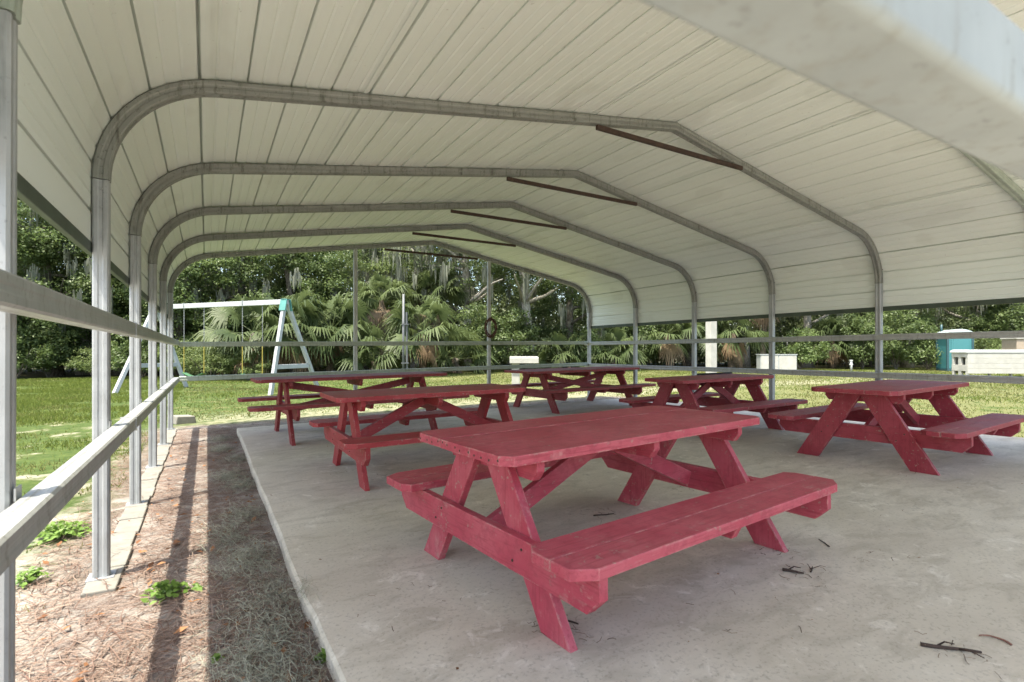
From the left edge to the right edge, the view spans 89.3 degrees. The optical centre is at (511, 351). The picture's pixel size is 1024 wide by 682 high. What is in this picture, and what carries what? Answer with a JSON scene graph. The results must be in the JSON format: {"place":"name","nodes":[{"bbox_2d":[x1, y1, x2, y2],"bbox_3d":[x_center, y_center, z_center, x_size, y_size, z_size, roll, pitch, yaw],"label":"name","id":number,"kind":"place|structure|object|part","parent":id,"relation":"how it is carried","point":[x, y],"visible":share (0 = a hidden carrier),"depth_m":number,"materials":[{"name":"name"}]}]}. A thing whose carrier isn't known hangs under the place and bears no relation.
{"place":"outdoors","nodes":[
{"label":"outdoors","id":0,"kind":"place"},
{"bbox_2d":[16,375,183,612],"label":"grass","id":1,"kind":"structure","parent":0,"point":[42,397],"depth_m":10.68,"materials":[{"name":"green plant"}]},
{"bbox_2d":[18,205,940,353],"label":"sky","id":2,"kind":"structure","parent":0,"point":[20,205],"materials":[{"name":"white"}]},
{"bbox_2d":[15,356,1023,681],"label":"ground","id":3,"kind":"structure","parent":0,"point":[29,480],"depth_m":3.36,"materials":[{"name":"brown soil"}]},
{"bbox_2d":[16,566,53,587],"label":"weed","id":4,"kind":"object","parent":3,"relation":"on","point":[33,574],"visible":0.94,"depth_m":2.52,"materials":[{"name":"green plant"}]},
{"bbox_2d":[16,321,68,378],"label":"shrub","id":5,"kind":"object","parent":3,"relation":"on","point":[46,356],"visible":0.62,"depth_m":21.71,"materials":[{"name":"green plant"}]},
{"bbox_2d":[17,206,74,334],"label":"oak tree","id":6,"kind":"object","parent":3,"relation":"on","point":[21,265],"visible":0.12,"depth_m":22.47,"materials":[{"name":"green plant"}]},
{"bbox_2d":[16,316,91,376],"bbox_3d":[-20.494,-0.381,22.968,3.516,3.106,3.077,0,0,44],"label":"shrub","id":7,"kind":"object","parent":3,"relation":"on","point":[64,354],"visible":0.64,"depth_m":22.47,"materials":[{"name":"green plant"}]},
{"bbox_2d":[27,520,91,547],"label":"weed","id":8,"kind":"object","parent":3,"relation":"on","point":[53,530],"visible":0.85,"depth_m":3.14,"materials":[{"name":"green plant"}]},
{"bbox_2d":[17,198,118,374],"bbox_3d":[-21.285,-4.194,25.447,7.666,10.832,8.211,0,0,1],"label":"oak tree","id":9,"kind":"object","parent":3,"relation":"on","point":[61,276],"visible":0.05,"depth_m":23.56,"materials":[{"name":"green plant"}]},
{"bbox_2d":[17,197,128,376],"bbox_3d":[-20.911,-3.219,23.993,7.660,8.822,7.212,0,0,32],"label":"oak tree","id":10,"kind":"object","parent":3,"relation":"on","point":[33,276],"visible":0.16,"depth_m":22.35,"materials":[{"name":"green plant"}]},
{"bbox_2d":[62,346,123,375],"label":"shrub","id":11,"kind":"object","parent":3,"relation":"on","point":[83,364],"visible":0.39,"depth_m":21.95,"materials":[{"name":"green plant"}]},
{"bbox_2d":[17,219,205,374],"bbox_3d":[-19.505,-3.642,25.644,7.614,9.730,8.617,0,0,-10],"label":"oak tree","id":12,"kind":"object","parent":3,"relation":"on","point":[73,284],"visible":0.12,"depth_m":22.94,"materials":[{"name":"green plant"}]},
{"bbox_2d":[80,430,176,598],"bbox_3d":[-3.393,1.135,4.907,0.143,0.056,5.796,0,0,-31],"label":"concrete footing","id":13,"kind":"object","parent":3,"relation":"on","point":[123,536],"visible":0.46,"depth_m":3.27,"materials":[{"name":"grey concrete"}]},
{"bbox_2d":[0,0,1023,681],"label":"carport","id":14,"kind":"object","parent":13,"relation":"on","point":[636,162],"visible":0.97,"depth_m":3.80,"materials":[{"name":"metal"}]},
{"bbox_2d":[484,317,497,337],"bbox_3d":[-0.410,-0.464,10.035,0.292,0.405,0.051,0,0,-31],"label":"wreath","id":15,"kind":"object","parent":14,"relation":"hanging from","point":[489,319],"visible":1,"depth_m":10.01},
{"bbox_2d":[111,324,181,377],"bbox_3d":[-15.729,-0.123,21.886,3.524,2.600,3.156,0,0,-34],"label":"shrub","id":16,"kind":"object","parent":3,"relation":"on","point":[120,358],"visible":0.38,"depth_m":21.39,"materials":[{"name":"green plant"}]},
{"bbox_2d":[68,251,254,375],"bbox_3d":[-16.198,-3.427,25.111,7.555,9.242,8.024,0,0,-4],"label":"oak tree","id":17,"kind":"object","parent":3,"relation":"on","point":[180,318],"visible":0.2,"depth_m":23.99,"materials":[{"name":"green plant"}]},
{"bbox_2d":[140,579,187,604],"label":"weed","id":18,"kind":"object","parent":3,"relation":"on","point":[168,588],"visible":1,"depth_m":2.39,"materials":[{"name":"green plant"}]},
{"bbox_2d":[15,426,335,681],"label":"pine straw","id":19,"kind":"object","parent":3,"relation":"on","point":[129,645],"visible":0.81,"depth_m":2.30,"materials":[{"name":"brown plant"}]},
{"bbox_2d":[173,415,195,424],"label":"concrete block","id":20,"kind":"structure","parent":3,"relation":"on","point":[182,419],"depth_m":8.15,"materials":[{"name":"grey concrete"}]},
{"bbox_2d":[157,338,218,375],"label":"shrub","id":21,"kind":"object","parent":3,"relation":"on","point":[182,352],"visible":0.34,"depth_m":21.27,"materials":[{"name":"green plant"}]},
{"bbox_2d":[187,583,202,591],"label":"weed","id":22,"kind":"object","parent":3,"relation":"on","point":[197,587],"visible":0.78,"depth_m":2.45,"materials":[{"name":"green plant"}]},
{"bbox_2d":[173,347,235,374],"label":"shrub","id":23,"kind":"object","parent":3,"relation":"on","point":[202,355],"visible":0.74,"depth_m":20.39,"materials":[{"name":"green plant"}]},
{"bbox_2d":[112,299,318,394],"bbox_3d":[-8.460,-0.129,14.716,5.264,2.586,2.757,0,0,14],"label":"swing set","id":24,"kind":"object","parent":3,"relation":"on","point":[285,305],"visible":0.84,"depth_m":14.29,"materials":[{"name":"white metal"}]},
{"bbox_2d":[211,653,224,663],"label":"weed","id":25,"kind":"object","parent":3,"relation":"on","point":[217,656],"visible":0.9,"depth_m":1.90,"materials":[{"name":"green plant"}]},
{"bbox_2d":[184,333,269,375],"bbox_3d":[-12.248,0.646,22.445,3.960,3.280,3.728,0,0,-21],"label":"bush","id":26,"kind":"object","parent":3,"relation":"on","point":[194,373],"visible":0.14,"depth_m":21.59,"materials":[{"name":"green plant"}]},
{"bbox_2d":[167,252,316,372],"bbox_3d":[-14.472,-3.924,27.135,9.479,10.271,8.376,0,0,-29],"label":"oak tree","id":27,"kind":"object","parent":3,"relation":"on","point":[292,263],"visible":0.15,"depth_m":26.23,"materials":[{"name":"green plant"}]},
{"bbox_2d":[215,349,272,379],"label":"shrub","id":28,"kind":"object","parent":3,"relation":"on","point":[236,359],"visible":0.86,"depth_m":19.90,"materials":[{"name":"green plant"}]},
{"bbox_2d":[186,293,307,379],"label":"cabbage palm","id":29,"kind":"object","parent":3,"relation":"on","point":[218,332],"visible":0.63,"depth_m":20.56,"materials":[{"name":"green plant"}]},
{"bbox_2d":[225,251,352,372],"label":"oak tree","id":30,"kind":"object","parent":3,"relation":"on","point":[266,289],"visible":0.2,"depth_m":25.99,"materials":[{"name":"green plant"}]},
{"bbox_2d":[241,288,352,371],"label":"cabbage palm","id":31,"kind":"object","parent":3,"relation":"on","point":[301,304],"visible":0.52,"depth_m":20.95,"materials":[{"name":"green plant"}]},
{"bbox_2d":[312,648,325,663],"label":"weed","id":32,"kind":"object","parent":3,"relation":"on","point":[323,652],"visible":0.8,"depth_m":1.89,"materials":[{"name":"green plant"}]},
{"bbox_2d":[285,291,388,370],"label":"cabbage palm","id":33,"kind":"object","parent":3,"relation":"on","point":[340,304],"visible":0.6,"depth_m":21.77,"materials":[{"name":"green plant"}]},
{"bbox_2d":[324,326,379,370],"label":"shrub","id":34,"kind":"object","parent":3,"relation":"on","point":[363,362],"visible":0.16,"depth_m":24.16,"materials":[{"name":"green plant"}]},
{"bbox_2d":[289,247,426,369],"bbox_3d":[-8.281,-3.736,29.315,7.614,9.730,8.617,0,0,-2],"label":"oak tree","id":35,"kind":"object","parent":3,"relation":"on","point":[318,277],"visible":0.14,"depth_m":27.58,"materials":[{"name":"green plant"}]},
{"bbox_2d":[327,323,410,370],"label":"cabbage palm","id":36,"kind":"object","parent":3,"relation":"on","point":[393,362],"visible":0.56,"depth_m":21.45,"materials":[{"name":"green plant"}]},
{"bbox_2d":[348,272,419,368],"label":"cabbage palm","id":37,"kind":"object","parent":3,"relation":"on","point":[399,288],"visible":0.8,"depth_m":25.07,"materials":[{"name":"green plant"}]},
{"bbox_2d":[169,394,622,681],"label":"fallen moss","id":38,"kind":"object","parent":3,"relation":"on","point":[271,672],"visible":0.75,"depth_m":2.24,"materials":[{"name":"plant"}]},
{"bbox_2d":[401,294,408,386],"bbox_3d":[-3.307,-0.355,16.036,0.204,2.850,0.100,0,0,-31],"label":"metal pole","id":39,"kind":"object","parent":3,"relation":"on","point":[404,324],"visible":0.85,"depth_m":16.00,"materials":[{"name":"grey metal"}]},
{"bbox_2d":[344,245,477,367],"bbox_3d":[-5.703,-3.994,29.377,7.650,10.194,8.217,0,0,8],"label":"oak tree","id":40,"kind":"object","parent":3,"relation":"on","point":[399,272],"visible":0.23,"depth_m":27.41,"materials":[{"name":"green plant"}]},
{"bbox_2d":[380,295,473,367],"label":"cabbage palm","id":41,"kind":"object","parent":3,"relation":"on","point":[430,309],"visible":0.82,"depth_m":21.99,"materials":[{"name":"green plant"}]},
{"bbox_2d":[405,269,473,357],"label":"cabbage palm","id":42,"kind":"object","parent":3,"relation":"on","point":[454,294],"visible":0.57,"depth_m":27.11,"materials":[{"name":"green plant"}]},
{"bbox_2d":[414,325,499,374],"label":"cabbage palm","id":43,"kind":"object","parent":3,"relation":"on","point":[479,359],"visible":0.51,"depth_m":23.94,"materials":[{"name":"green plant"}]},
{"bbox_2d":[401,245,532,370],"bbox_3d":[-2.249,-4.155,28.704,8.643,10.516,8.070,0,0,2],"label":"oak tree","id":44,"kind":"object","parent":3,"relation":"on","point":[465,269],"visible":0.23,"depth_m":27.53,"materials":[{"name":"green plant"}]},
{"bbox_2d":[451,298,517,371],"bbox_3d":[-1.584,-0.778,26.039,3.907,3.669,3.419,0,0,4],"label":"shrub","id":45,"kind":"object","parent":3,"relation":"on","point":[476,327],"visible":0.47,"depth_m":25.66,"materials":[{"name":"green plant"}]},
{"bbox_2d":[477,304,541,369],"bbox_3d":[0.032,-0.670,26.603,3.419,3.451,3.907,0,0,43],"label":"shrub","id":46,"kind":"object","parent":3,"relation":"on","point":[528,332],"visible":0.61,"depth_m":26.10,"materials":[{"name":"green plant"}]},
{"bbox_2d":[16,216,1023,372],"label":"woods","id":47,"kind":"object","parent":3,"relation":"on","point":[785,325],"visible":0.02,"depth_m":37.23,"materials":[{"name":"green plant"}]},
{"bbox_2d":[510,356,538,383],"bbox_3d":[0.352,0.584,15.210,0.840,0.900,0.520,0,0,0],"label":"sink stand","id":48,"kind":"object","parent":3,"relation":"on","point":[515,360],"visible":0.91,"depth_m":15.07,"materials":[{"name":"white paint"}]},
{"bbox_2d":[471,259,578,368],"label":"oak tree","id":49,"kind":"object","parent":3,"relation":"on","point":[525,293],"visible":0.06,"depth_m":27.20,"materials":[{"name":"green plant"}]},
{"bbox_2d":[524,330,586,368],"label":"cabbage palm","id":50,"kind":"object","parent":3,"relation":"on","point":[546,350],"visible":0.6,"depth_m":26.02,"materials":[{"name":"green plant"}]},
{"bbox_2d":[500,271,628,367],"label":"oak tree","id":51,"kind":"object","parent":3,"relation":"on","point":[568,316],"visible":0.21,"depth_m":29.99,"materials":[{"name":"green plant"}]},
{"bbox_2d":[563,322,621,363],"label":"shrub","id":52,"kind":"object","parent":3,"relation":"on","point":[582,355],"visible":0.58,"depth_m":27.30,"materials":[{"name":"green plant"}]},
{"bbox_2d":[580,327,646,370],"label":"cabbage palm","id":53,"kind":"object","parent":3,"relation":"on","point":[616,334],"visible":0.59,"depth_m":27.38,"materials":[{"name":"green plant"}]},
{"bbox_2d":[237,398,1023,681],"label":"concrete slab","id":54,"kind":"structure","parent":3,"relation":"on","point":[959,581],"depth_m":2.41,"materials":[{"name":"grey concrete"}]},
{"bbox_2d":[237,371,468,445],"bbox_3d":[-2.097,0.680,6.912,2.660,0.741,1.600,-1,0,-32],"label":"picnic table","id":55,"kind":"object","parent":54,"relation":"on","point":[288,409],"visible":0.77,"depth_m":6.62,"materials":[{"name":"red paint"}]},
{"bbox_2d":[309,384,525,490],"bbox_3d":[-0.791,0.700,4.810,1.820,0.700,1.580,-1,0,-30],"label":"picnic table","id":56,"kind":"object","parent":54,"relation":"on","point":[357,444],"visible":0.79,"depth_m":4.62,"materials":[{"name":"red paint"}]},
{"bbox_2d":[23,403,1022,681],"bbox_3d":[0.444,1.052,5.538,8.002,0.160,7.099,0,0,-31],"label":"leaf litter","id":57,"kind":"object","parent":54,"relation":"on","point":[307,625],"visible":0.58,"depth_m":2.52,"materials":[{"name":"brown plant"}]},
{"bbox_2d":[504,366,655,413],"bbox_3d":[1.140,0.653,9.465,2.500,0.690,1.720,-1,0,-33],"label":"picnic table","id":58,"kind":"object","parent":54,"relation":"on","point":[551,392],"visible":0.88,"depth_m":9.24,"materials":[{"name":"red paint"}]},
{"bbox_2d":[387,406,836,652],"bbox_3d":[0.482,0.713,2.730,1.800,0.672,1.580,-1,1,-35],"label":"picnic table","id":59,"kind":"object","parent":54,"relation":"on","point":[577,569],"visible":1,"depth_m":2.32,"materials":[{"name":"red paint"}]},
{"bbox_2d":[289,444,1000,677],"bbox_3d":[0.056,1.024,4.014,4.192,0.080,6.295,0,0,-69],"label":"debris","id":60,"kind":"object","parent":54,"relation":"on","point":[735,594],"visible":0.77,"depth_m":2.00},
{"bbox_2d":[619,373,807,437],"bbox_3d":[2.570,0.660,6.705,1.800,0.680,1.580,-1,0,-31],"label":"picnic table","id":61,"kind":"object","parent":54,"relation":"on","point":[726,401],"visible":0.66,"depth_m":6.57,"materials":[{"name":"red paint"}]},
{"bbox_2d":[697,372,731,374],"bbox_3d":[2.820,0.411,7.251,0.720,0.244,0.073,0,0,-31],"label":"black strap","id":62,"kind":"object","parent":61,"relation":"on","point":[714,373],"visible":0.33,"depth_m":7.20,"materials":[{"name":"black"}]},
{"bbox_2d":[782,566,803,573],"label":"twig","id":63,"kind":"object","parent":54,"relation":"on","point":[789,570],"visible":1,"depth_m":2.45,"materials":[{"name":"brown wood"}]},
{"bbox_2d":[768,379,1023,475],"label":"picnic table","id":64,"kind":"object","parent":54,"relation":"on","point":[950,427],"visible":1,"depth_m":4.78,"materials":[{"name":"paint"}]},
{"bbox_2d":[920,641,984,658],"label":"twig","id":65,"kind":"object","parent":54,"relation":"on","point":[939,646],"visible":1,"depth_m":1.81,"materials":[{"name":"brown wood"}]},
{"bbox_2d":[979,634,1011,645],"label":"twig","id":66,"kind":"object","parent":54,"relation":"on","point":[1006,641],"visible":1,"depth_m":1.87,"materials":[{"name":"wood"}]},
{"bbox_2d":[609,324,672,364],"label":"shrub","id":67,"kind":"object","parent":3,"relation":"on","point":[649,354],"visible":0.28,"depth_m":29.19,"materials":[{"name":"green plant"}]},
{"bbox_2d":[584,323,699,364],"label":"oak tree","id":68,"kind":"object","parent":3,"relation":"on","point":[659,327],"visible":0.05,"depth_m":30.95,"materials":[{"name":"green plant"}]},
{"bbox_2d":[632,322,705,365],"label":"cabbage palm","id":69,"kind":"object","parent":3,"relation":"on","point":[668,351],"visible":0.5,"depth_m":28.82,"materials":[{"name":"green plant"}]},
{"bbox_2d":[668,321,735,366],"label":"oak tree","id":70,"kind":"object","parent":3,"relation":"on","point":[688,361],"depth_m":33.37,"materials":[{"name":"green plant"}]},
{"bbox_2d":[706,321,716,372],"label":"white column","id":71,"kind":"structure","parent":3,"relation":"on","point":[711,348],"depth_m":16.89,"materials":[{"name":"paint"}]},
{"bbox_2d":[697,319,776,367],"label":"cabbage palm","id":72,"kind":"object","parent":3,"relation":"on","point":[734,352],"visible":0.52,"depth_m":29.06,"materials":[{"name":"green plant"}]},
{"bbox_2d":[750,318,779,353],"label":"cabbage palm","id":73,"kind":"object","parent":3,"relation":"on","point":[764,322],"visible":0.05,"depth_m":30.35,"materials":[{"name":"brown plant"}]},
{"bbox_2d":[738,316,799,367],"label":"oak tree","id":74,"kind":"object","parent":3,"relation":"on","point":[747,363],"visible":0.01,"depth_m":33.51,"materials":[{"name":"brown plant"}]},
{"bbox_2d":[756,354,797,369],"bbox_3d":[12.871,0.566,25.239,1.740,0.900,0.580,0,0,6],"label":"utility cabinet","id":75,"kind":"object","parent":3,"relation":"on","point":[786,361],"visible":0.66,"depth_m":24.96,"materials":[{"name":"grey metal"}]},
{"bbox_3d":[12.844,0.526,24.972,1.620,0.660,0.014,0,0,6],"label":"door","id":76,"kind":"part","parent":75,"relation":"part of","materials":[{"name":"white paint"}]},
{"bbox_2d":[766,323,837,369],"bbox_3d":[16.502,-0.284,29.572,3.877,2.690,3.471,0,0,3],"label":"shrub","id":77,"kind":"object","parent":3,"relation":"on","point":[808,354],"visible":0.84,"depth_m":28.97,"materials":[{"name":"green plant"}]},
{"bbox_2d":[775,314,830,367],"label":"oak tree","id":78,"kind":"object","parent":3,"relation":"on","point":[806,320],"depth_m":32.67,"materials":[{"name":"grey plant"}]},
{"bbox_2d":[790,315,871,368],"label":"cabbage palm","id":79,"kind":"object","parent":3,"relation":"on","point":[824,326],"visible":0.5,"depth_m":30.49,"materials":[{"name":"green plant"}]},
{"bbox_2d":[831,312,900,368],"bbox_3d":[20.293,-0.778,29.893,3.419,3.669,3.907,0,0,17],"label":"shrub","id":80,"kind":"object","parent":3,"relation":"on","point":[862,326],"visible":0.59,"depth_m":29.48,"materials":[{"name":"green plant"}]},
{"bbox_2d":[801,308,944,366],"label":"oak tree","id":81,"kind":"object","parent":3,"relation":"on","point":[926,318],"visible":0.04,"depth_m":32.33,"materials":[{"name":"green plant"}]},
{"bbox_2d":[862,309,939,368],"bbox_3d":[22.042,-0.841,29.573,4.297,3.796,3.761,0,0,39],"label":"shrub","id":82,"kind":"object","parent":3,"relation":"on","point":[900,323],"visible":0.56,"depth_m":28.87,"materials":[{"name":"green plant"}]},
{"bbox_2d":[892,327,943,369],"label":"shrub","id":83,"kind":"object","parent":3,"relation":"on","point":[927,360],"visible":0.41,"depth_m":28.75,"materials":[{"name":"green plant"}]},
{"bbox_2d":[899,308,941,367],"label":"oak tree","id":84,"kind":"object","parent":3,"relation":"on","point":[907,365],"depth_m":31.75,"materials":[{"name":"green plant"}]},
{"bbox_2d":[936,325,973,370],"bbox_3d":[23.553,-0.229,27.598,1.241,2.489,1.246,0,0,16],"label":"portable toilet","id":85,"kind":"object","parent":3,"relation":"on","point":[946,346],"visible":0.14,"depth_m":27.19,"materials":[{"name":"teal plastic"}]},
{"bbox_2d":[951,339,969,367],"bbox_3d":[23.396,0.000,27.050,0.790,1.653,0.049,0,0,16],"label":"door","id":86,"kind":"structure","parent":85,"relation":"in","point":[956,344],"depth_m":27.04,"materials":[{"name":"teal plastic"}]},
{"bbox_2d":[919,303,1022,327],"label":"oak tree","id":87,"kind":"object","parent":3,"relation":"on","point":[966,307],"visible":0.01,"depth_m":33.94,"materials":[{"name":"green plant"}]},
{"bbox_2d":[950,350,1023,375],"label":"low wall","id":88,"kind":"structure","parent":3,"relation":"on","point":[989,362],"depth_m":20.13,"materials":[{"name":"white paint"}]},
{"bbox_2d":[950,303,1023,344],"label":"oak tree","id":89,"kind":"object","parent":3,"relation":"on","point":[997,327],"visible":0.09,"depth_m":32.30,"materials":[{"name":"green plant"}]},
{"bbox_2d":[974,329,1001,349],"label":"shrub","id":90,"kind":"object","parent":3,"relation":"on","point":[979,342],"visible":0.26,"depth_m":28.29,"materials":[{"name":"green plant"}]},
{"bbox_2d":[955,303,1023,349],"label":"shrub","id":91,"kind":"object","parent":3,"relation":"on","point":[980,322],"visible":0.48,"depth_m":30.92,"materials":[{"name":"green plant"}]},
{"bbox_2d":[1000,338,1023,349],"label":"beige shed","id":92,"kind":"structure","parent":3,"relation":"on","point":[1012,343],"depth_m":24.99,"materials":[{"name":"metal"}]},
{"bbox_2d":[143,367,1023,437],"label":"grass","id":93,"kind":"structure","parent":0,"point":[791,383],"depth_m":15.88,"materials":[{"name":"green plant"}]}
]}

